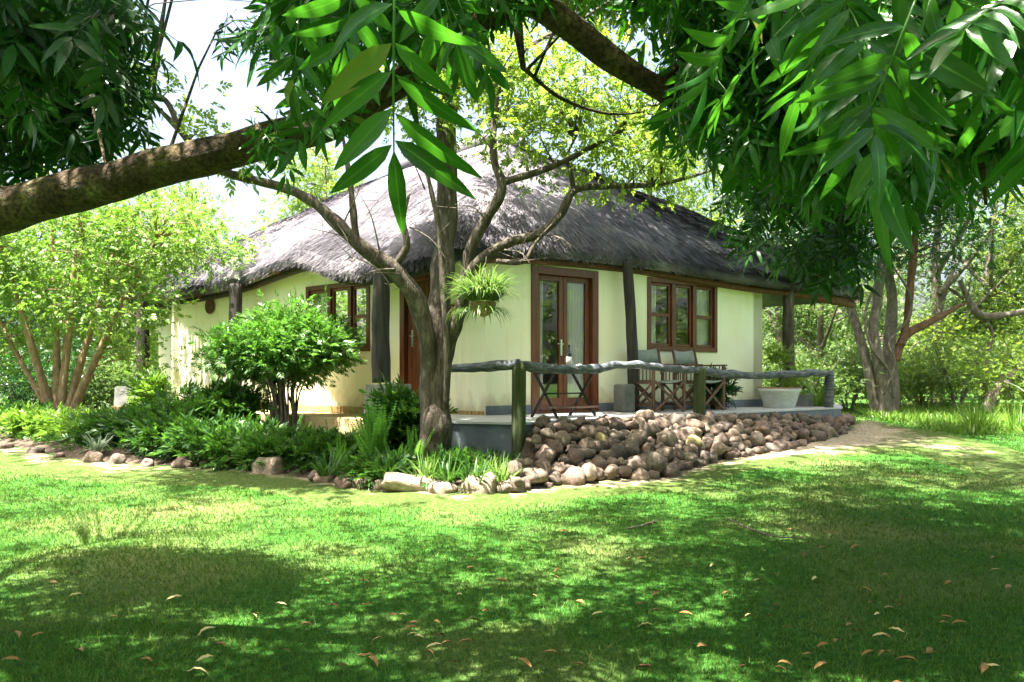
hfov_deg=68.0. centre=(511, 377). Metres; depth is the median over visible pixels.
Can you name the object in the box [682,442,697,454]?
stone
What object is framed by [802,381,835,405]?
strap leaf plant
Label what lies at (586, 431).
stone
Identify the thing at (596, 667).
ground
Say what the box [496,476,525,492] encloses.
stone
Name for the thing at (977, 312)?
fallen snag
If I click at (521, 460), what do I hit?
stone
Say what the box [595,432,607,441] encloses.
stone
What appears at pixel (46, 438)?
ground cover
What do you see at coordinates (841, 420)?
stone
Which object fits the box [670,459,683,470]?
stone
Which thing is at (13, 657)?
fallen leaf
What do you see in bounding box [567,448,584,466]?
stone
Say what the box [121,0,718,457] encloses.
verandah tree
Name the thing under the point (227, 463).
stone
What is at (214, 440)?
bed plant
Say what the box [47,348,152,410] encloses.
woodland bush
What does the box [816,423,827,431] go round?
stone
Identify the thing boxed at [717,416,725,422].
stone
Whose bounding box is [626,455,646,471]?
stone
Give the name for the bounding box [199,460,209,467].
stone
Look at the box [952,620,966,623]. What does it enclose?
fallen leaf
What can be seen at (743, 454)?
stone
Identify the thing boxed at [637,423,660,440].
stone
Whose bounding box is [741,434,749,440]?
stone
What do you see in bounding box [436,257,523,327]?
hanging basket
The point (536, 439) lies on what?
stone
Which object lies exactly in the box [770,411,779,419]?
stone
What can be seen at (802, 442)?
stone
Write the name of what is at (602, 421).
stone
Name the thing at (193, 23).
sky
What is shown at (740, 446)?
stone
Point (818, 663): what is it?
fallen leaf
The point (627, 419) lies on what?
stone
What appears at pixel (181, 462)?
stone
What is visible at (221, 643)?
fallen leaf
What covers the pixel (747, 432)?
stone
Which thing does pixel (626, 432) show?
stone
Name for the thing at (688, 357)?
directors chair
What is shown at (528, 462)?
stone
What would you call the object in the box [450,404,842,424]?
verandah paving
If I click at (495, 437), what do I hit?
verandah floor
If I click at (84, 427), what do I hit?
bed plant
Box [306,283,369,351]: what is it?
window
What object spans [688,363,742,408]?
potted plant
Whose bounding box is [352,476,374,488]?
stone
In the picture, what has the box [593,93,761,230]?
woodland tree
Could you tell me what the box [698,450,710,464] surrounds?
stone
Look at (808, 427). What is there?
stone
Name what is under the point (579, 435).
stone
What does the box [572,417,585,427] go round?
stone
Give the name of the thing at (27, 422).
bed plant
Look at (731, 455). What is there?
stone
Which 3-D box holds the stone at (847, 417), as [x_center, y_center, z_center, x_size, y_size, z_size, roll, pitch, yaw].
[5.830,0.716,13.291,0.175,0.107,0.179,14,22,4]
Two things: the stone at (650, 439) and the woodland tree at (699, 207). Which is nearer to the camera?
the stone at (650, 439)
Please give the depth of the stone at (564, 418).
9.02 m
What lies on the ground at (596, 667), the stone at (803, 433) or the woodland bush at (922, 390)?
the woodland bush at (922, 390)
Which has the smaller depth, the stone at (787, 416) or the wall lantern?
the wall lantern
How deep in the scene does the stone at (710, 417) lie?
10.63 m
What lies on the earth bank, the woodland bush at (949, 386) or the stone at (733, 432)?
the stone at (733, 432)
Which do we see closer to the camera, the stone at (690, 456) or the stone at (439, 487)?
the stone at (439, 487)
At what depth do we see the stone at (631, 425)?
9.44 m
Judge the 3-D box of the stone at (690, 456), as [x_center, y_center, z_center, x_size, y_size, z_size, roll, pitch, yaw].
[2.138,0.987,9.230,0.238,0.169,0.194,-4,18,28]
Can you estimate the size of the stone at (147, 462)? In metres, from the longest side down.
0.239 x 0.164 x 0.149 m
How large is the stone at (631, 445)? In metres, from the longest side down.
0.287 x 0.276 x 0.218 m
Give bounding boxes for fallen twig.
[625,518,661,529]
[728,518,807,537]
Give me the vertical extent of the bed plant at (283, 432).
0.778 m
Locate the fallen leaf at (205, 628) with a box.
[197,626,214,635]
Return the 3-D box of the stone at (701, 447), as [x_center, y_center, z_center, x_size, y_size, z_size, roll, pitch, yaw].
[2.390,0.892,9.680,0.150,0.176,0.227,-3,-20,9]
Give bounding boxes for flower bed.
[0,432,464,492]
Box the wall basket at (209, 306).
[205,300,214,313]
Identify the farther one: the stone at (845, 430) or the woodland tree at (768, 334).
the woodland tree at (768, 334)
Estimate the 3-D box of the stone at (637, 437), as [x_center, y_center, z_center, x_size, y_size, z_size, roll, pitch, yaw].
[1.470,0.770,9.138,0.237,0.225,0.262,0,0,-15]
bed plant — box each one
[0,396,56,414]
[0,401,96,439]
[35,406,117,441]
[50,401,137,446]
[86,401,166,448]
[113,406,223,459]
[123,367,178,404]
[124,378,241,437]
[140,409,246,467]
[172,416,272,470]
[181,374,276,426]
[213,427,296,470]
[215,412,288,434]
[239,414,343,467]
[276,420,357,470]
[309,428,363,462]
[335,446,422,489]
[358,372,458,453]
[390,440,481,478]
[443,443,515,478]
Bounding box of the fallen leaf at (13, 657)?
[2,656,20,661]
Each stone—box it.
[0,442,14,448]
[26,447,45,453]
[53,452,64,457]
[83,450,102,462]
[108,453,126,463]
[140,458,153,466]
[171,456,192,467]
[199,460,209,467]
[220,462,233,468]
[251,456,286,474]
[307,470,316,481]
[313,471,332,482]
[334,475,352,487]
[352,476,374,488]
[371,478,385,489]
[381,472,436,491]
[428,481,457,494]
[461,472,497,493]
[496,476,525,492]
[505,460,523,477]
[514,458,524,467]
[522,476,530,490]
[523,458,532,468]
[523,468,547,484]
[531,434,541,445]
[532,427,540,434]
[533,420,542,428]
[533,458,551,474]
[535,414,550,429]
[535,444,542,449]
[535,444,555,462]
[540,428,555,440]
[543,439,562,456]
[543,482,553,486]
[544,423,555,433]
[548,471,561,484]
[551,461,566,473]
[554,421,572,432]
[554,430,570,446]
[557,416,567,422]
[558,454,570,464]
[560,466,585,485]
[565,444,580,452]
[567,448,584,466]
[568,433,577,441]
[569,423,576,430]
[571,431,582,440]
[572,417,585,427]
[577,438,595,448]
[579,425,596,438]
[581,463,596,481]
[582,448,595,459]
[584,419,596,426]
[592,439,607,452]
[592,457,607,469]
[594,417,608,425]
[594,466,604,480]
[595,425,606,431]
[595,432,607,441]
[598,449,616,459]
[603,464,618,479]
[606,437,617,449]
[607,429,625,440]
[607,457,618,465]
[608,416,626,430]
[609,444,627,459]
[618,457,626,466]
[618,465,631,477]
[619,438,639,456]
[620,429,630,435]
[621,417,632,421]
[625,421,638,430]
[625,432,642,446]
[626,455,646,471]
[630,429,646,443]
[631,468,649,480]
[632,417,646,426]
[635,409,655,421]
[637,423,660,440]
[640,443,653,453]
[641,451,665,472]
[644,437,655,445]
[648,470,659,478]
[654,417,672,430]
[654,442,665,450]
[656,431,678,446]
[656,446,673,459]
[660,463,681,477]
[666,413,686,427]
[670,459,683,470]
[673,428,690,444]
[673,447,683,460]
[681,427,701,438]
[681,460,687,469]
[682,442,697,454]
[682,452,697,462]
[685,413,695,418]
[685,435,701,446]
[686,418,705,431]
[686,461,692,469]
[693,458,703,467]
[698,441,704,452]
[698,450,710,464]
[701,436,713,444]
[702,425,709,434]
[703,414,715,423]
[703,440,711,450]
[704,433,713,438]
[705,411,717,421]
[708,451,717,463]
[709,424,723,436]
[709,440,726,455]
[714,432,728,445]
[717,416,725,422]
[718,421,731,432]
[722,451,735,459]
[725,413,736,423]
[727,440,732,446]
[728,429,741,437]
[730,436,742,442]
[730,448,740,457]
[731,442,744,450]
[732,425,744,433]
[739,413,750,420]
[739,451,747,456]
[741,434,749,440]
[743,419,752,428]
[743,440,751,447]
[743,448,754,455]
[744,428,750,435]
[749,414,755,420]
[749,422,769,435]
[749,432,765,448]
[752,446,764,453]
[754,420,770,431]
[762,445,769,452]
[764,435,773,442]
[764,443,781,451]
[769,431,781,439]
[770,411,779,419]
[773,439,789,450]
[775,425,785,435]
[780,419,788,423]
[781,413,792,419]
[782,433,791,440]
[784,426,791,433]
[787,441,796,448]
[788,422,802,429]
[796,412,808,417]
[796,428,809,442]
[796,439,806,445]
[798,416,809,424]
[804,425,812,429]
[809,430,825,440]
[810,416,821,421]
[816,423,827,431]
[823,416,834,422]
[823,419,833,426]
[826,426,835,437]
[832,423,842,433]
[835,416,846,425]
[839,426,848,434]
[841,414,849,422]
[845,414,853,422]
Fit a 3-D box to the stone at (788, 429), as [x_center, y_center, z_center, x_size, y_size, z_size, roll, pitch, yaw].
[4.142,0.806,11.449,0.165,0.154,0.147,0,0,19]
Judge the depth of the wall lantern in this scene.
10.65 m
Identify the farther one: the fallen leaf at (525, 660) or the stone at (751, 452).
the stone at (751, 452)
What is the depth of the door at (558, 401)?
11.16 m
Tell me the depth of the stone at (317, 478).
8.26 m
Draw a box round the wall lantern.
[449,304,454,321]
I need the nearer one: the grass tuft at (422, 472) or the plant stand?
the grass tuft at (422, 472)
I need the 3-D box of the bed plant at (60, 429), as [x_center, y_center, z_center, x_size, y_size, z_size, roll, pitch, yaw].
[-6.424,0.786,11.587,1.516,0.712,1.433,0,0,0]
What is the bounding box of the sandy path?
[751,420,1023,482]
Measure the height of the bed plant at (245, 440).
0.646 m
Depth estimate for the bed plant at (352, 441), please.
9.03 m
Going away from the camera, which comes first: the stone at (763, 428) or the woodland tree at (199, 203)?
the stone at (763, 428)
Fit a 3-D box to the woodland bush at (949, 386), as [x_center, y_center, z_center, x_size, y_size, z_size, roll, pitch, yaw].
[11.678,-0.059,19.748,4.172,2.614,3.677,0,0,-26]
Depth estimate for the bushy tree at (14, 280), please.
13.29 m
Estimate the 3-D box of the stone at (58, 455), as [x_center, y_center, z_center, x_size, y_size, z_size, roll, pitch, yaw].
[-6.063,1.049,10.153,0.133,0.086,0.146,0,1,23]
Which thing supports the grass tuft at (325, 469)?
on the flower bed
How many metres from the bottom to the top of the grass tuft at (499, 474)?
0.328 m
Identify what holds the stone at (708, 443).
on the earth bank
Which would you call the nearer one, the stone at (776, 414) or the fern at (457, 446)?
the fern at (457, 446)
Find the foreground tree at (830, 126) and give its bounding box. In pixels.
[0,0,1023,308]
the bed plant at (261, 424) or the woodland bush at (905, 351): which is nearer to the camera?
the bed plant at (261, 424)
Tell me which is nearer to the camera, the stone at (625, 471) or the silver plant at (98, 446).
the stone at (625, 471)
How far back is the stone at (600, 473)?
8.20 m
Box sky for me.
[0,0,1023,376]
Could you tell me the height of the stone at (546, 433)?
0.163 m
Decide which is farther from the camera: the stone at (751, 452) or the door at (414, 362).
the door at (414, 362)
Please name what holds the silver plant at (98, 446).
on the flower bed
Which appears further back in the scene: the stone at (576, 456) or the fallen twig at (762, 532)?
the stone at (576, 456)
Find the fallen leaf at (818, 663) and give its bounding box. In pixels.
[814,661,829,668]
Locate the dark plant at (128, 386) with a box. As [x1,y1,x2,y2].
[120,368,171,403]
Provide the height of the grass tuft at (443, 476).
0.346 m
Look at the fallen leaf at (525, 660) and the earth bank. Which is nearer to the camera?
the fallen leaf at (525, 660)
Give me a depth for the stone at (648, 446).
8.89 m
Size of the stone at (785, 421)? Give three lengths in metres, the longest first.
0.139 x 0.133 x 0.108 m
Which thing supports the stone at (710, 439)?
on the earth bank
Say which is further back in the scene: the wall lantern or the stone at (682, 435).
the wall lantern
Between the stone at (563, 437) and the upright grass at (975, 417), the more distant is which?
the upright grass at (975, 417)
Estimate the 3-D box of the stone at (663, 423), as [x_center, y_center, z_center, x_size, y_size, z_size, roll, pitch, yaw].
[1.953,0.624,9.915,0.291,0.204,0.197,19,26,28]
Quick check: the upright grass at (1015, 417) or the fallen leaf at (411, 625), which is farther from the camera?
the upright grass at (1015, 417)
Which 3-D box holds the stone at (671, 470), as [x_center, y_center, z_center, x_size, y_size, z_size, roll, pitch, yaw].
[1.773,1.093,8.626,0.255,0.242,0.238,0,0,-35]
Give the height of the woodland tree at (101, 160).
12.693 m
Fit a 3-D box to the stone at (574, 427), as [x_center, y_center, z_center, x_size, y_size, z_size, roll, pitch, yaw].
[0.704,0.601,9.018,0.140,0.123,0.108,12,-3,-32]
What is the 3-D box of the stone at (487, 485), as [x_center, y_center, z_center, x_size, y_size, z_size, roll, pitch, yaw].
[-0.314,1.087,7.538,0.367,0.300,0.320,-2,0,11]
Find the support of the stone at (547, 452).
on the earth bank
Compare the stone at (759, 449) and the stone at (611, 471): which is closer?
the stone at (611, 471)
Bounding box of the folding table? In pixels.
[531,373,598,418]
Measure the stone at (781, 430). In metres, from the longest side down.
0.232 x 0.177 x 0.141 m
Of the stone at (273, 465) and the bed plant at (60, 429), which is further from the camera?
the bed plant at (60, 429)
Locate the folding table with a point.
(573, 407)
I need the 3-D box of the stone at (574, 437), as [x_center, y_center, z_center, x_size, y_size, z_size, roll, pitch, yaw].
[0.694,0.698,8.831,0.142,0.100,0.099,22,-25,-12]
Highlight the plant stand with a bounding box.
[614,384,634,412]
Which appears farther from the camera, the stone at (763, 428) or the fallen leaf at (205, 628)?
the stone at (763, 428)
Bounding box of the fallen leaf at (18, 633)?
[12,630,20,637]
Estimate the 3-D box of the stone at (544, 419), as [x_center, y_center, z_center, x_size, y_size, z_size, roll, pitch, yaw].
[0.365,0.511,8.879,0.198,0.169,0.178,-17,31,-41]
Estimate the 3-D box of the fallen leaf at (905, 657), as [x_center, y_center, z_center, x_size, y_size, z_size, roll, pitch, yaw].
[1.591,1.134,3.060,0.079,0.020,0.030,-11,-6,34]
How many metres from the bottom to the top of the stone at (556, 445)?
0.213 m
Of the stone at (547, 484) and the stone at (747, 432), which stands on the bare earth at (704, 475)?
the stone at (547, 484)
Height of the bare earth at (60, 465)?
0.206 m
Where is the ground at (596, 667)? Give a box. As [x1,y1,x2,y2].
[0,383,1023,681]
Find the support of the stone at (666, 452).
on the earth bank
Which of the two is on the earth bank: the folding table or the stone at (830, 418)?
the stone at (830, 418)
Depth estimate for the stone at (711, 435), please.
10.13 m
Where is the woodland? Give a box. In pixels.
[1,247,1020,394]
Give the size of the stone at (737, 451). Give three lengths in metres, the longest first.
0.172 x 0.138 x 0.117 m
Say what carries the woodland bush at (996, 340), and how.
on the ground at (596, 667)
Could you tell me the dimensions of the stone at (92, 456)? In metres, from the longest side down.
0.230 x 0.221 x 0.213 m
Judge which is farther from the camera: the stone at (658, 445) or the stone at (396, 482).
the stone at (658, 445)
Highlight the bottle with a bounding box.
[566,345,571,364]
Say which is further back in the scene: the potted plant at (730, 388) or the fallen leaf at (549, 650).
the potted plant at (730, 388)
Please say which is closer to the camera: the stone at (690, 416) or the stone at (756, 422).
the stone at (690, 416)
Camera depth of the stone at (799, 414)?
12.23 m
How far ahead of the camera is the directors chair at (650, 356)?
11.46 m
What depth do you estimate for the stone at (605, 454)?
8.56 m
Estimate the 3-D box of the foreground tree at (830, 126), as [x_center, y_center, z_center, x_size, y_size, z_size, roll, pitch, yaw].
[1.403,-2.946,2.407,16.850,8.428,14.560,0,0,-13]
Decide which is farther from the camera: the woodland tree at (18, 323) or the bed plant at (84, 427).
the woodland tree at (18, 323)
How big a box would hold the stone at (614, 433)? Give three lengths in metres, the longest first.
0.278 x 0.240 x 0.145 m
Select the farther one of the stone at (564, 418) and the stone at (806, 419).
the stone at (806, 419)
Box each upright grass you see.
[947,394,1010,433]
[989,395,1023,429]
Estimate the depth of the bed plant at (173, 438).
9.62 m
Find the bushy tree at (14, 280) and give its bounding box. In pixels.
[0,167,272,412]
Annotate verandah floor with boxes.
[451,409,840,458]
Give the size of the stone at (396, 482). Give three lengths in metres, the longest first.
0.643 x 0.262 x 0.223 m
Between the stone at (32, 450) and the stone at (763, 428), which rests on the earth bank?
the stone at (763, 428)
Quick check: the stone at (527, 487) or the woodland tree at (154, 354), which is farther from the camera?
the woodland tree at (154, 354)
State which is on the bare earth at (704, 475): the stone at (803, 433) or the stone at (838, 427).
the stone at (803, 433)
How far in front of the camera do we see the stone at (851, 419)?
13.37 m
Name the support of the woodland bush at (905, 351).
on the ground at (596, 667)
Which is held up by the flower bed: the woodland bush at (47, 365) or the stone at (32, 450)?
the stone at (32, 450)
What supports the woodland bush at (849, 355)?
on the ground at (596, 667)
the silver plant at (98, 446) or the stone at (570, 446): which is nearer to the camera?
the stone at (570, 446)
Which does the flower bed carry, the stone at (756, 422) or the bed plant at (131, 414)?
the bed plant at (131, 414)
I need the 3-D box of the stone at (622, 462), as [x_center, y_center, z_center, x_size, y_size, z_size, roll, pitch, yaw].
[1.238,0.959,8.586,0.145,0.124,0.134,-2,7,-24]
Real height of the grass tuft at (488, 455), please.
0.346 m
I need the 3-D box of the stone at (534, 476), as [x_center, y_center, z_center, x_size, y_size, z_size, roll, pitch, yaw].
[0.201,1.021,7.855,0.295,0.195,0.332,-11,-17,-15]
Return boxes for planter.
[758,341,810,407]
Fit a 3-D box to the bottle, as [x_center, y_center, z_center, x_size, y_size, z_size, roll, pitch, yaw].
[0.749,-0.277,9.980,0.076,0.310,0.074,0,0,0]
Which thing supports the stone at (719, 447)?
on the earth bank
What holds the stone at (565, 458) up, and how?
on the earth bank
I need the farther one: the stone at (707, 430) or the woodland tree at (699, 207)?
the woodland tree at (699, 207)
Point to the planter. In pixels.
(778, 396)
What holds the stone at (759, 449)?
on the bare earth at (704, 475)
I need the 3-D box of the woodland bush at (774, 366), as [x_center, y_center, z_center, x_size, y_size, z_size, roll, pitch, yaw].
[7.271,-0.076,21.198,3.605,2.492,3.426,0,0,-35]
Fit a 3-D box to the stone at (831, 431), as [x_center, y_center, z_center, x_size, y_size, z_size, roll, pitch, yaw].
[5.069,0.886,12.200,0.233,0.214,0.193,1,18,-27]
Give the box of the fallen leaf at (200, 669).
[186,667,207,673]
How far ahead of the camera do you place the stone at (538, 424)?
8.72 m
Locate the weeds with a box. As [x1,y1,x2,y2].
[850,401,1023,434]
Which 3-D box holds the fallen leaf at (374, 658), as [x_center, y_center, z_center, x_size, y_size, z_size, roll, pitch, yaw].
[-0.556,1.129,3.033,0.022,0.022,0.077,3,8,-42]
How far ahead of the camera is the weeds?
15.79 m
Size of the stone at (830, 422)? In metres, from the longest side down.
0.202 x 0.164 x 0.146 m
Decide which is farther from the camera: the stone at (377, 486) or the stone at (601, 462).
the stone at (601, 462)
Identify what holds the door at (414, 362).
in the thatched cottage
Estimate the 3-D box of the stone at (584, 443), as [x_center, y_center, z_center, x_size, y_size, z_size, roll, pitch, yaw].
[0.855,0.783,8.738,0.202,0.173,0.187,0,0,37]
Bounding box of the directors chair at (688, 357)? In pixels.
[671,348,727,409]
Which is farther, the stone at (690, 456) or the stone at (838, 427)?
the stone at (838, 427)
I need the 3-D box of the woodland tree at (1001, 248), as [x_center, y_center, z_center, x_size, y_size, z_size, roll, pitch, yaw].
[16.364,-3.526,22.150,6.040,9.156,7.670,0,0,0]
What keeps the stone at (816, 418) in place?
on the earth bank
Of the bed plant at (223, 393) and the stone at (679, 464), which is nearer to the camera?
the stone at (679, 464)
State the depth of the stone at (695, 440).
9.55 m
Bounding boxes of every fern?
[327,437,357,464]
[348,399,396,455]
[375,438,408,458]
[406,425,433,460]
[446,436,466,457]
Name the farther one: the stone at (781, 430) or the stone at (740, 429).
the stone at (781, 430)
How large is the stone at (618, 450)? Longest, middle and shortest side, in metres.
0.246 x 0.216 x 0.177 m
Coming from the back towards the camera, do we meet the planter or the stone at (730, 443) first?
the planter
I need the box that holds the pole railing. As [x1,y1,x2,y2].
[451,359,833,459]
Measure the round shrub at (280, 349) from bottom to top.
2.448 m
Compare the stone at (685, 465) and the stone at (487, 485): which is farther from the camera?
the stone at (685, 465)
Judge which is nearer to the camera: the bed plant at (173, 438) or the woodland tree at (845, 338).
the bed plant at (173, 438)
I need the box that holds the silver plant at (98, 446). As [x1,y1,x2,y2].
[82,432,114,450]
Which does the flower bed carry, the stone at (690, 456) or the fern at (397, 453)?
the fern at (397, 453)
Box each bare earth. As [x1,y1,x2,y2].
[0,448,516,512]
[509,453,825,508]
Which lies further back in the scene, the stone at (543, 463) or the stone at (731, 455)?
the stone at (731, 455)
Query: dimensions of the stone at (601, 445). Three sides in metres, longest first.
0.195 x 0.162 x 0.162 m
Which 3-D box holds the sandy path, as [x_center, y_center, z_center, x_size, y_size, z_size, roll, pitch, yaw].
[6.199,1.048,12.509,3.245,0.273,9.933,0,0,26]
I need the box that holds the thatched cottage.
[111,129,868,434]
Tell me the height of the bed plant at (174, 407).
1.192 m
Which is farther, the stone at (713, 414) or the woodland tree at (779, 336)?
the woodland tree at (779, 336)
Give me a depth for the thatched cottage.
12.07 m
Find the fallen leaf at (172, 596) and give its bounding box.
[166,594,180,599]
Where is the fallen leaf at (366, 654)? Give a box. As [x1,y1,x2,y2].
[358,652,376,657]
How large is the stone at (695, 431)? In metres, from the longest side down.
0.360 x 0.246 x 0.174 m
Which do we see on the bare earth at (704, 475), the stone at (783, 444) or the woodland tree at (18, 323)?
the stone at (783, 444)
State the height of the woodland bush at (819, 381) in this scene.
1.772 m
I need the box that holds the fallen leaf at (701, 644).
[697,642,708,647]
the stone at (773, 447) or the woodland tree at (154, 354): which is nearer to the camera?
the stone at (773, 447)
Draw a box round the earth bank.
[520,424,850,486]
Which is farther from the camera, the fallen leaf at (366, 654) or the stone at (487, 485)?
the stone at (487, 485)
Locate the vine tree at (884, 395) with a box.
[740,170,1023,413]
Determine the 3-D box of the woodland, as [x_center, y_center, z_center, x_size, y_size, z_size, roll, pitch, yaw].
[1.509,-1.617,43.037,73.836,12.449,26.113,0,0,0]
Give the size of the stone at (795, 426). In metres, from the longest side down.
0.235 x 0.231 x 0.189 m
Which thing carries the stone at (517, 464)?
on the stone
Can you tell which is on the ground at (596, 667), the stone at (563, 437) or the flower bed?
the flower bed
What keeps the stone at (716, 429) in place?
on the earth bank
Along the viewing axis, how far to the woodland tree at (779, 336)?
23.36 m
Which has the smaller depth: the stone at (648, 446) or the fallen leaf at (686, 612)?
the fallen leaf at (686, 612)
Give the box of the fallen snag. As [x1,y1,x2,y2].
[958,280,1023,414]
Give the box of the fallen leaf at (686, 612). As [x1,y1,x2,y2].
[679,611,693,616]
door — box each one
[408,281,428,395]
[538,274,563,410]
[563,277,588,409]
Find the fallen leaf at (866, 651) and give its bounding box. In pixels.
[861,649,875,655]
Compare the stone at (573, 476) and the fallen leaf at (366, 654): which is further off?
the stone at (573, 476)
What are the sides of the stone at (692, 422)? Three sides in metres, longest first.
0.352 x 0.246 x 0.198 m
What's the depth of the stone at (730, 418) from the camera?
10.96 m
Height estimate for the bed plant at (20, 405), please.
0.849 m
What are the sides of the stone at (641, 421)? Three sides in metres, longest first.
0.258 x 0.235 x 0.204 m
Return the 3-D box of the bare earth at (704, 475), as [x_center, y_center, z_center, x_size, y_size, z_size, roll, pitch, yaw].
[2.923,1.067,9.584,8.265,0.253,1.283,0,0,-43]
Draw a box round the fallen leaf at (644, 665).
[636,664,653,668]
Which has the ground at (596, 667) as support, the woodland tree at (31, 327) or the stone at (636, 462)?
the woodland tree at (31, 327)
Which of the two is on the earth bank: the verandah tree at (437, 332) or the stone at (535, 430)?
the stone at (535, 430)
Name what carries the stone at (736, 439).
on the earth bank
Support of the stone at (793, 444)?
on the earth bank
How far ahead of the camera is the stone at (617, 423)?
9.37 m
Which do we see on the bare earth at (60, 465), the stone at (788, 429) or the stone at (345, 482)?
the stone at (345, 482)
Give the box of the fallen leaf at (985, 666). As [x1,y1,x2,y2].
[981,663,988,671]
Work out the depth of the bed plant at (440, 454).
7.98 m
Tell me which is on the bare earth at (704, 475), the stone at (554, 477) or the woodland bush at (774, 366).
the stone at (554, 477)
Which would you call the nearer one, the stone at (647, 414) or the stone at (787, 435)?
the stone at (647, 414)
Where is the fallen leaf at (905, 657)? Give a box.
[896,655,916,660]
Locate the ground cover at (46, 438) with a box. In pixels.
[0,429,519,493]
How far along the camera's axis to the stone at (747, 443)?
10.44 m
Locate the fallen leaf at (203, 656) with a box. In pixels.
[196,654,212,660]
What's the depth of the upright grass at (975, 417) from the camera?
13.12 m
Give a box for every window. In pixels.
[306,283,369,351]
[647,277,717,351]
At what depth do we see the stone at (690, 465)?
9.06 m
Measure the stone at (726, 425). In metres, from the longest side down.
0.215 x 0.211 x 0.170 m
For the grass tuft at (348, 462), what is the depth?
8.00 m
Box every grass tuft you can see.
[301,447,347,476]
[329,448,374,476]
[364,449,408,478]
[393,450,438,478]
[422,451,474,482]
[447,456,505,483]
[463,445,507,471]
[484,450,523,482]
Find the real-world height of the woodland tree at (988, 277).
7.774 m
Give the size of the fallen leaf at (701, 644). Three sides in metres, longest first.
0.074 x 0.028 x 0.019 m
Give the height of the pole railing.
1.327 m
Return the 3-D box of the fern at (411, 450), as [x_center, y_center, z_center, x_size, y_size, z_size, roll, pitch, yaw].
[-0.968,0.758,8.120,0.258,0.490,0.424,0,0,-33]
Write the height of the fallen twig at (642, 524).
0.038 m
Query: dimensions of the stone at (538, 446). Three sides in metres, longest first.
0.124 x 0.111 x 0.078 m
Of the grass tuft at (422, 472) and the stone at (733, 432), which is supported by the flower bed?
the grass tuft at (422, 472)
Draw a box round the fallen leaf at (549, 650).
[544,649,556,652]
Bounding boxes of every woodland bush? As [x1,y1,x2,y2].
[0,328,124,407]
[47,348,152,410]
[762,330,840,386]
[762,345,884,409]
[795,343,924,409]
[812,332,924,403]
[861,336,993,405]
[882,326,1021,406]
[929,323,1023,404]
[938,316,1023,410]
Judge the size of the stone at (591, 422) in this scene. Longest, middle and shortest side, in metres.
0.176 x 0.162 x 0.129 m
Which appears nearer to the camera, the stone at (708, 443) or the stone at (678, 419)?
the stone at (708, 443)
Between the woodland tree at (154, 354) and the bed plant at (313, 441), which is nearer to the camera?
the bed plant at (313, 441)
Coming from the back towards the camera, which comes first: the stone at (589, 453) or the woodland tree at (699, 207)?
the woodland tree at (699, 207)
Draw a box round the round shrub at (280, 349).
[187,282,369,429]
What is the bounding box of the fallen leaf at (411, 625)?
[403,624,418,629]
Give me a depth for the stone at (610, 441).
8.85 m
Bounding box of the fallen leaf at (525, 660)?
[516,658,531,666]
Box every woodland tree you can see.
[0,137,101,353]
[0,240,132,408]
[11,15,211,403]
[37,227,174,402]
[89,181,247,294]
[250,140,367,226]
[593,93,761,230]
[692,167,804,383]
[734,208,918,361]
[767,236,928,356]
[794,232,1021,398]
[832,178,1023,404]
[897,178,1023,404]
[901,188,1023,398]
[943,196,1023,382]
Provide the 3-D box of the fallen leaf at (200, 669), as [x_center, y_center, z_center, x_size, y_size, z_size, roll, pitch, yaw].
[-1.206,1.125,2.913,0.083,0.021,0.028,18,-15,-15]
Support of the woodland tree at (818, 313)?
on the ground at (596, 667)
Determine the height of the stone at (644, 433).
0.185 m
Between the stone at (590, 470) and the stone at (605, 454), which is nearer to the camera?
the stone at (590, 470)
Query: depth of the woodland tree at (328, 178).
27.28 m
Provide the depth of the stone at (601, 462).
8.41 m
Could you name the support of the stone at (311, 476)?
on the bare earth at (60, 465)
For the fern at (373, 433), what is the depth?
8.55 m
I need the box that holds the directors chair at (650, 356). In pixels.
[636,347,687,412]
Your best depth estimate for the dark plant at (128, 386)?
15.47 m
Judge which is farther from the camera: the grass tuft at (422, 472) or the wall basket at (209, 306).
the wall basket at (209, 306)
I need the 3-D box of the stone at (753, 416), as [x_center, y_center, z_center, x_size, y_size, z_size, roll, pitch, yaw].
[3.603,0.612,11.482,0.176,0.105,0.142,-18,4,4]
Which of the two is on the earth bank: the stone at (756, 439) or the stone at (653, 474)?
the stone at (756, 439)
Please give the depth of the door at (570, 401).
11.36 m
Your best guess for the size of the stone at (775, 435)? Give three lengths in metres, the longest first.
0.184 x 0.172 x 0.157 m
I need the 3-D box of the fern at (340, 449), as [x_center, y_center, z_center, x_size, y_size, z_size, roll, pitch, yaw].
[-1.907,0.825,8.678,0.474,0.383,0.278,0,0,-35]
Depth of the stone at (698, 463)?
9.26 m
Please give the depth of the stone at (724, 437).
10.22 m
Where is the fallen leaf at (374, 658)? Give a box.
[368,656,377,666]
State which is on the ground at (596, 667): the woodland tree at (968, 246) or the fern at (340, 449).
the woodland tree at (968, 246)
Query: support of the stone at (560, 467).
on the earth bank
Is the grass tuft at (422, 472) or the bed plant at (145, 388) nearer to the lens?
the grass tuft at (422, 472)
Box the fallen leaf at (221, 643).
[213,641,226,644]
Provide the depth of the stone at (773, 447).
10.62 m
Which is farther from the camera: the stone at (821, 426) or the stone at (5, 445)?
the stone at (821, 426)
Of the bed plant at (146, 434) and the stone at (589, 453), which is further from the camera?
the bed plant at (146, 434)

